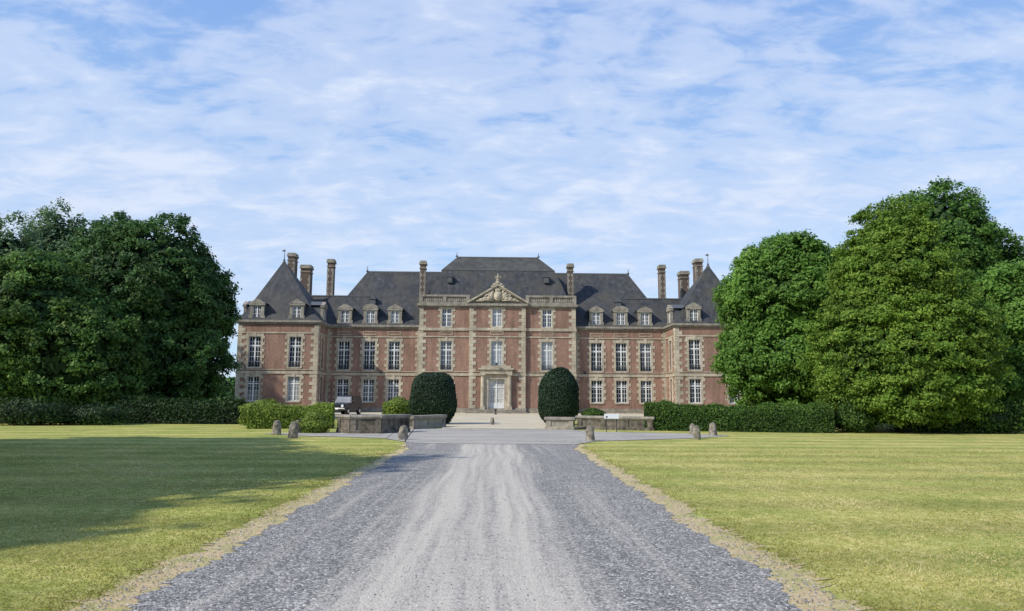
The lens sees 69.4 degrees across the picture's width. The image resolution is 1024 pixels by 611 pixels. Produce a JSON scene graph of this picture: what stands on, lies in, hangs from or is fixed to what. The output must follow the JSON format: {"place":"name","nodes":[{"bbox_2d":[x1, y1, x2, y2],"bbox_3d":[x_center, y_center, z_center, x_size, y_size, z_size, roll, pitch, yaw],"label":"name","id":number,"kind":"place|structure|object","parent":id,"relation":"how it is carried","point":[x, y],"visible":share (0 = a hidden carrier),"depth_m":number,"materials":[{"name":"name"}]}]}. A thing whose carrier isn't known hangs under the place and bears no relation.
{"place":"outdoors","nodes":[
{"label":"outdoors","id":0,"kind":"place"},
{"bbox_2d":[80,442,858,610],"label":"driveway","id":1,"kind":"structure","parent":0,"point":[488,461],"depth_m":7.75,"materials":[{"name":"grey gravel"}]},
{"bbox_2d":[264,429,728,443],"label":"crossing road","id":2,"kind":"structure","parent":0,"point":[486,436],"depth_m":31.71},
{"bbox_2d":[0,417,1023,610],"bbox_3d":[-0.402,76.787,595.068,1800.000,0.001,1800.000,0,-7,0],"label":"ground","id":3,"kind":"structure","parent":0,"point":[223,436],"depth_m":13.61,"materials":[{"name":"green plant"}]},
{"bbox_2d":[0,210,48,266],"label":"poplar tree","id":4,"kind":"object","parent":3,"relation":"on","point":[11,244],"visible":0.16,"depth_m":61.12,"materials":[{"name":"green plant"}]},
{"bbox_2d":[0,395,85,425],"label":"undergrowth bush","id":5,"kind":"object","parent":3,"relation":"on","point":[23,411],"visible":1,"depth_m":40.86,"materials":[{"name":"green plant"}]},
{"bbox_2d":[5,197,89,258],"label":"poplar tree","id":6,"kind":"object","parent":3,"relation":"on","point":[58,235],"visible":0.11,"depth_m":70.19,"materials":[{"name":"green plant"}]},
{"bbox_2d":[0,246,148,407],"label":"broadleaf tree","id":7,"kind":"object","parent":3,"relation":"on","point":[60,340],"visible":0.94,"depth_m":44.59,"materials":[{"name":"green plant"}]},
{"bbox_2d":[41,401,138,425],"bbox_3d":[-24.637,6.235,42.727,6.272,1.406,2.962,0,-7,0],"label":"undergrowth bush","id":8,"kind":"object","parent":3,"relation":"on","point":[98,414],"visible":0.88,"depth_m":41.95,"materials":[{"name":"green plant"}]},
{"bbox_2d":[58,210,140,268],"bbox_3d":[-34.392,0.460,62.503,9.555,17.798,8.751,0,-7,0],"label":"broadleaf tree","id":9,"kind":"object","parent":3,"relation":"on","point":[117,216],"visible":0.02,"depth_m":62.02,"materials":[{"name":"green plant"}]},
{"bbox_2d":[82,295,158,404],"bbox_3d":[-27.512,3.495,49.197,7.616,8.512,6.947,0,-7,0],"label":"broadleaf tree","id":10,"kind":"object","parent":3,"relation":"on","point":[120,314],"visible":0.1,"depth_m":48.77,"materials":[{"name":"green plant"}]},
{"bbox_2d":[65,211,242,402],"bbox_3d":[-26.746,0.644,54.483,13.918,15.501,11.748,0,-7,0],"label":"broadleaf tree","id":11,"kind":"object","parent":3,"relation":"on","point":[177,294],"visible":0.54,"depth_m":51.52,"materials":[{"name":"green plant"}]},
{"bbox_2d":[114,393,246,423],"bbox_3d":[-20.178,6.336,45.277,7.569,1.928,2.287,0,-7,0],"label":"hedge","id":12,"kind":"object","parent":3,"relation":"on","point":[184,410],"visible":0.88,"depth_m":44.55,"materials":[{"name":"green plant"}]},
{"bbox_2d":[204,376,234,399],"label":"woodland","id":13,"kind":"object","parent":3,"relation":"on","point":[229,383],"depth_m":150.32,"materials":[{"name":"green plant"}]},
{"bbox_2d":[237,398,286,426],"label":"leafy shrub","id":14,"kind":"object","parent":3,"relation":"on","point":[243,418],"visible":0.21,"depth_m":39.14,"materials":[{"name":"green plant"}]},
{"bbox_2d":[271,420,280,434],"bbox_3d":[-10.219,5.318,32.114,0.398,0.687,0.376,2,-6,0],"label":"stone bollard","id":15,"kind":"object","parent":3,"relation":"on","point":[276,427],"visible":0.92,"depth_m":31.98,"materials":[{"name":"grey stone"}]},
{"bbox_2d":[246,401,334,428],"bbox_3d":[-11.646,5.799,39.174,4.381,1.518,2.010,1,-7,-8],"label":"hedge","id":16,"kind":"object","parent":3,"relation":"on","point":[266,416],"visible":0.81,"depth_m":38.41,"materials":[{"name":"green plant"}]},
{"bbox_2d":[288,421,298,437],"bbox_3d":[-8.740,4.990,29.576,0.394,0.722,0.418,0,-9,16],"label":"stone bollard","id":17,"kind":"object","parent":3,"relation":"on","point":[293,429],"visible":0.94,"depth_m":29.44,"materials":[{"name":"grey stone"}]},
{"bbox_2d":[296,420,301,432],"bbox_3d":[-9.751,5.537,33.710,0.378,0.653,0.357,-4,-9,31],"label":"stone bollard","id":18,"kind":"object","parent":3,"relation":"on","point":[299,427],"visible":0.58,"depth_m":33.60,"materials":[{"name":"grey stone"}]},
{"bbox_2d":[295,409,337,432],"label":"box shrub","id":19,"kind":"object","parent":3,"relation":"on","point":[313,421],"visible":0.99,"depth_m":33.60,"materials":[{"name":"green plant"}]},
{"bbox_2d":[336,414,411,433],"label":"stone parapet","id":20,"kind":"structure","parent":3,"relation":"on","point":[368,424],"depth_m":33.54,"materials":[{"name":"grey stone"}]},
{"bbox_2d":[382,396,409,414],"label":"round shrub","id":21,"kind":"object","parent":3,"relation":"on","point":[397,405],"visible":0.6,"depth_m":50.75,"materials":[{"name":"green plant"}]},
{"bbox_2d":[398,425,407,439],"bbox_3d":[-4.229,4.962,28.807,0.443,0.618,0.338,10,-10,-43],"label":"stone bollard","id":22,"kind":"object","parent":3,"relation":"on","point":[403,433],"visible":0.93,"depth_m":28.67,"materials":[{"name":"grey stone"}]},
{"bbox_2d":[409,414,446,428],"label":"stone parapet","id":23,"kind":"structure","parent":3,"relation":"on","point":[427,421],"depth_m":39.84,"materials":[{"name":"grey stone"}]},
{"bbox_2d":[409,372,456,423],"bbox_3d":[-4.994,5.849,46.617,3.111,3.353,3.008,0,-7,0],"label":"yew topiary","id":24,"kind":"object","parent":3,"relation":"on","point":[433,393],"visible":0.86,"depth_m":45.49,"materials":[{"name":"green plant"}]},
{"bbox_2d":[60,444,872,610],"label":"verge","id":25,"kind":"structure","parent":3,"relation":"on","point":[783,575],"depth_m":7.56,"materials":[{"name":"beige soil"}]},
{"bbox_2d":[235,250,741,413],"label":"chateau","id":26,"kind":"structure","parent":3,"relation":"on","point":[499,334],"depth_m":84.37,"materials":[{"name":"brick"}]},
{"bbox_2d":[242,374,262,401],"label":"window","id":27,"kind":"structure","parent":26,"relation":"in","point":[253,384],"depth_m":79.42,"materials":[{"name":"white paint"}]},
{"bbox_2d":[244,332,264,367],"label":"window","id":28,"kind":"structure","parent":26,"relation":"in","point":[255,344],"depth_m":79.92,"materials":[{"name":"white paint"}]},
{"bbox_2d":[283,374,303,401],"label":"window","id":29,"kind":"structure","parent":26,"relation":"in","point":[294,382],"depth_m":79.53,"materials":[{"name":"white paint"}]},
{"bbox_2d":[284,332,304,368],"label":"window","id":30,"kind":"structure","parent":26,"relation":"in","point":[294,350],"depth_m":80.04,"materials":[{"name":"white paint"}]},
{"bbox_2d":[318,374,322,401],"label":"window","id":31,"kind":"structure","parent":26,"relation":"in","point":[320,376],"depth_m":81.70,"materials":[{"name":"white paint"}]},
{"bbox_2d":[320,334,324,369],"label":"window","id":32,"kind":"structure","parent":26,"relation":"in","point":[322,336],"depth_m":82.38,"materials":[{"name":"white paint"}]},
{"bbox_2d":[333,375,351,401],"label":"window","id":33,"kind":"structure","parent":26,"relation":"in","point":[342,383],"depth_m":84.13,"materials":[{"name":"white paint"}]},
{"bbox_2d":[334,337,353,370],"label":"window","id":34,"kind":"structure","parent":26,"relation":"in","point":[343,358],"depth_m":84.62,"materials":[{"name":"white paint"}]},
{"bbox_2d":[358,376,377,402],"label":"window","id":35,"kind":"structure","parent":26,"relation":"in","point":[368,384],"depth_m":84.18,"materials":[{"name":"white paint"}]},
{"bbox_2d":[359,337,378,370],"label":"window","id":36,"kind":"structure","parent":26,"relation":"in","point":[369,345],"depth_m":84.68,"materials":[{"name":"white paint"}]},
{"bbox_2d":[383,376,402,401],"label":"window","id":37,"kind":"structure","parent":26,"relation":"in","point":[393,384],"depth_m":84.27,"materials":[{"name":"white paint"}]},
{"bbox_2d":[384,337,403,370],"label":"window","id":38,"kind":"structure","parent":26,"relation":"in","point":[394,352],"depth_m":84.77,"materials":[{"name":"white paint"}]},
{"bbox_2d":[436,337,455,370],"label":"window","id":39,"kind":"structure","parent":26,"relation":"in","point":[446,345],"depth_m":83.92,"materials":[{"name":"white paint"}]},
{"bbox_2d":[438,307,454,327],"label":"window","id":40,"kind":"structure","parent":26,"relation":"in","point":[446,316],"depth_m":84.44,"materials":[{"name":"white paint"}]},
{"bbox_2d":[487,337,505,365],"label":"window","id":41,"kind":"structure","parent":26,"relation":"in","point":[496,352],"depth_m":83.80,"materials":[{"name":"white paint"}]},
{"bbox_2d":[489,379,503,407],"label":"door","id":42,"kind":"structure","parent":26,"relation":"in","point":[496,386],"depth_m":83.33,"materials":[{"name":"white paint"}]},
{"bbox_2d":[488,307,505,327],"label":"window","id":43,"kind":"structure","parent":26,"relation":"in","point":[497,316],"depth_m":84.29,"materials":[{"name":"white paint"}]},
{"bbox_2d":[538,338,555,371],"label":"window","id":44,"kind":"structure","parent":26,"relation":"in","point":[547,352],"depth_m":84.23,"materials":[{"name":"white paint"}]},
{"bbox_2d":[539,308,555,327],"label":"window","id":45,"kind":"structure","parent":26,"relation":"in","point":[546,316],"depth_m":84.75,"materials":[{"name":"white paint"}]},
{"bbox_2d":[587,377,605,403],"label":"window","id":46,"kind":"structure","parent":26,"relation":"in","point":[596,385],"depth_m":84.85,"materials":[{"name":"white paint"}]},
{"bbox_2d":[587,339,605,372],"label":"window","id":47,"kind":"structure","parent":26,"relation":"in","point":[596,347],"depth_m":85.35,"materials":[{"name":"white paint"}]},
{"bbox_2d":[612,377,630,403],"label":"window","id":48,"kind":"structure","parent":26,"relation":"in","point":[621,385],"depth_m":84.93,"materials":[{"name":"white paint"}]},
{"bbox_2d":[612,339,630,372],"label":"window","id":49,"kind":"structure","parent":26,"relation":"in","point":[621,353],"depth_m":85.43,"materials":[{"name":"white paint"}]},
{"bbox_2d":[636,339,654,372],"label":"window","id":50,"kind":"structure","parent":26,"relation":"in","point":[645,347],"depth_m":85.51,"materials":[{"name":"white paint"}]},
{"bbox_2d":[637,377,655,403],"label":"window","id":51,"kind":"structure","parent":26,"relation":"in","point":[646,391],"depth_m":85.02,"materials":[{"name":"white paint"}]},
{"bbox_2d":[668,337,672,371],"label":"window","id":52,"kind":"structure","parent":26,"relation":"in","point":[670,339],"depth_m":83.49,"materials":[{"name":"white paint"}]},
{"bbox_2d":[669,377,673,402],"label":"window","id":53,"kind":"structure","parent":26,"relation":"in","point":[670,378],"depth_m":82.86,"materials":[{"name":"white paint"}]},
{"bbox_2d":[685,335,704,370],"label":"window","id":54,"kind":"structure","parent":26,"relation":"in","point":[694,346],"depth_m":81.16,"materials":[{"name":"white paint"}]},
{"bbox_2d":[686,376,705,403],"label":"window","id":55,"kind":"structure","parent":26,"relation":"in","point":[695,386],"depth_m":80.67,"materials":[{"name":"white paint"}]},
{"bbox_2d":[725,379,741,404],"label":"window","id":56,"kind":"structure","parent":26,"relation":"in","point":[730,402],"depth_m":80.57,"materials":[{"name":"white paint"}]},
{"bbox_2d":[334,412,643,429],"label":"forecourt","id":57,"kind":"structure","parent":3,"relation":"on","point":[531,421],"depth_m":54.54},
{"bbox_2d":[332,395,361,414],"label":"parked car","id":58,"kind":"object","parent":57,"relation":"on","point":[345,404],"visible":0.78,"depth_m":70.02,"materials":[{"name":"paint"}]},
{"bbox_2d":[448,428,514,428],"bbox_3d":[-0.804,6.544,39.307,5.536,0.001,0.748,0,-7,4],"label":"stone threshold","id":59,"kind":"object","parent":57,"relation":"on","point":[481,428],"visible":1,"depth_m":39.37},
{"bbox_2d":[537,367,578,422],"bbox_3d":[2.928,5.710,46.668,2.675,3.706,2.686,0,-7,0],"label":"yew topiary","id":60,"kind":"object","parent":3,"relation":"on","point":[558,392],"visible":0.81,"depth_m":45.71,"materials":[{"name":"green plant"}]},
{"bbox_2d":[544,417,576,429],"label":"stone parapet","id":61,"kind":"structure","parent":3,"relation":"on","point":[560,423],"depth_m":39.05,"materials":[{"name":"grey stone"}]},
{"bbox_2d":[585,425,594,440],"bbox_3d":[3.015,4.962,28.621,0.357,0.653,0.378,0,-5,-28],"label":"stone bollard","id":62,"kind":"object","parent":3,"relation":"on","point":[590,433],"visible":0.88,"depth_m":28.49,"materials":[{"name":"grey stone"}]},
{"bbox_2d":[580,407,605,415],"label":"round shrub","id":63,"kind":"object","parent":3,"relation":"on","point":[591,411],"visible":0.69,"depth_m":58.88,"materials":[{"name":"green plant"}]},
{"bbox_2d":[604,414,618,431],"bbox_3d":[4.883,5.792,36.270,0.720,0.950,0.086,0,-7,0],"label":"information sign","id":64,"kind":"object","parent":3,"relation":"on","point":[611,416],"visible":0.93,"depth_m":36.28,"materials":[{"name":"white metal"}]},
{"bbox_2d":[575,415,654,430],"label":"stone parapet","id":65,"kind":"structure","parent":3,"relation":"on","point":[623,422],"depth_m":39.11,"materials":[{"name":"grey stone"}]},
{"bbox_2d":[689,423,694,433],"bbox_3d":[8.426,5.772,34.509,0.326,0.564,0.308,0,-5,-13],"label":"stone bollard","id":66,"kind":"object","parent":3,"relation":"on","point":[692,425],"visible":0.69,"depth_m":34.41,"materials":[{"name":"grey stone"}]},
{"bbox_2d":[693,425,700,439],"bbox_3d":[7.540,5.202,30.221,0.338,0.618,0.358,-3,-8,3],"label":"stone bollard","id":67,"kind":"object","parent":3,"relation":"on","point":[696,433],"visible":0.96,"depth_m":30.10,"materials":[{"name":"grey stone"}]},
{"bbox_2d":[709,422,716,434],"bbox_3d":[9.082,5.600,33.425,0.378,0.653,0.357,-2,-6,18],"label":"stone bollard","id":68,"kind":"object","parent":3,"relation":"on","point":[712,429],"visible":0.9,"depth_m":33.31,"materials":[{"name":"grey stone"}]},
{"bbox_2d":[644,399,835,432],"bbox_3d":[11.565,5.702,38.258,9.371,1.706,1.835,-1,-7,13],"label":"hedge","id":69,"kind":"object","parent":3,"relation":"on","point":[813,417],"visible":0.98,"depth_m":37.54,"materials":[{"name":"green plant"}]},
{"bbox_2d":[709,229,842,406],"bbox_3d":[18.486,1.359,47.266,11.698,12.745,9.629,0,-7,0],"label":"chestnut tree","id":70,"kind":"object","parent":3,"relation":"on","point":[768,299],"visible":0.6,"depth_m":44.70,"materials":[{"name":"green plant"}]},
{"bbox_2d":[797,317,828,404],"bbox_3d":[20.015,3.257,44.889,6.424,8.397,6.302,-5,-9,35],"label":"broadleaf tree","id":71,"kind":"object","parent":3,"relation":"on","point":[808,400],"visible":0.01,"depth_m":44.05,"materials":[{"name":"green plant"}]},
{"bbox_2d":[824,394,889,432],"bbox_3d":[17.656,5.420,37.775,3.479,2.230,3.017,0,-7,0],"label":"undergrowth bush","id":72,"kind":"object","parent":3,"relation":"on","point":[848,418],"visible":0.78,"depth_m":37.00,"materials":[{"name":"green plant"}]},
{"bbox_2d":[791,195,1020,431],"bbox_3d":[20.238,0.248,39.149,10.760,12.932,8.667,0,-7,0],"label":"beech tree","id":73,"kind":"object","parent":3,"relation":"on","point":[902,337],"visible":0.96,"depth_m":36.68,"materials":[{"name":"green plant"}]},
{"bbox_2d":[884,415,974,432],"bbox_3d":[21.441,5.731,38.353,4.453,1.781,2.894,0,-7,0],"label":"undergrowth bush","id":74,"kind":"object","parent":3,"relation":"on","point":[924,428],"visible":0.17,"depth_m":37.56,"materials":[{"name":"green plant"}]},
{"bbox_2d":[880,175,1023,285],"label":"broadleaf tree","id":75,"kind":"object","parent":3,"relation":"on","point":[971,234],"visible":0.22,"depth_m":51.91,"materials":[{"name":"green plant"}]},
{"bbox_2d":[944,397,1023,433],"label":"undergrowth bush","id":76,"kind":"object","parent":3,"relation":"on","point":[1007,419],"visible":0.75,"depth_m":37.02,"materials":[{"name":"green plant"}]},
{"bbox_2d":[966,257,1023,420],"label":"broadleaf tree","id":77,"kind":"object","parent":3,"relation":"on","point":[1004,286],"visible":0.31,"depth_m":41.18,"materials":[{"name":"green plant"}]},
{"bbox_2d":[0,0,1023,377],"label":"sky","id":78,"kind":"structure","parent":0,"point":[635,137],"materials":[{"name":"blue"}]}
]}

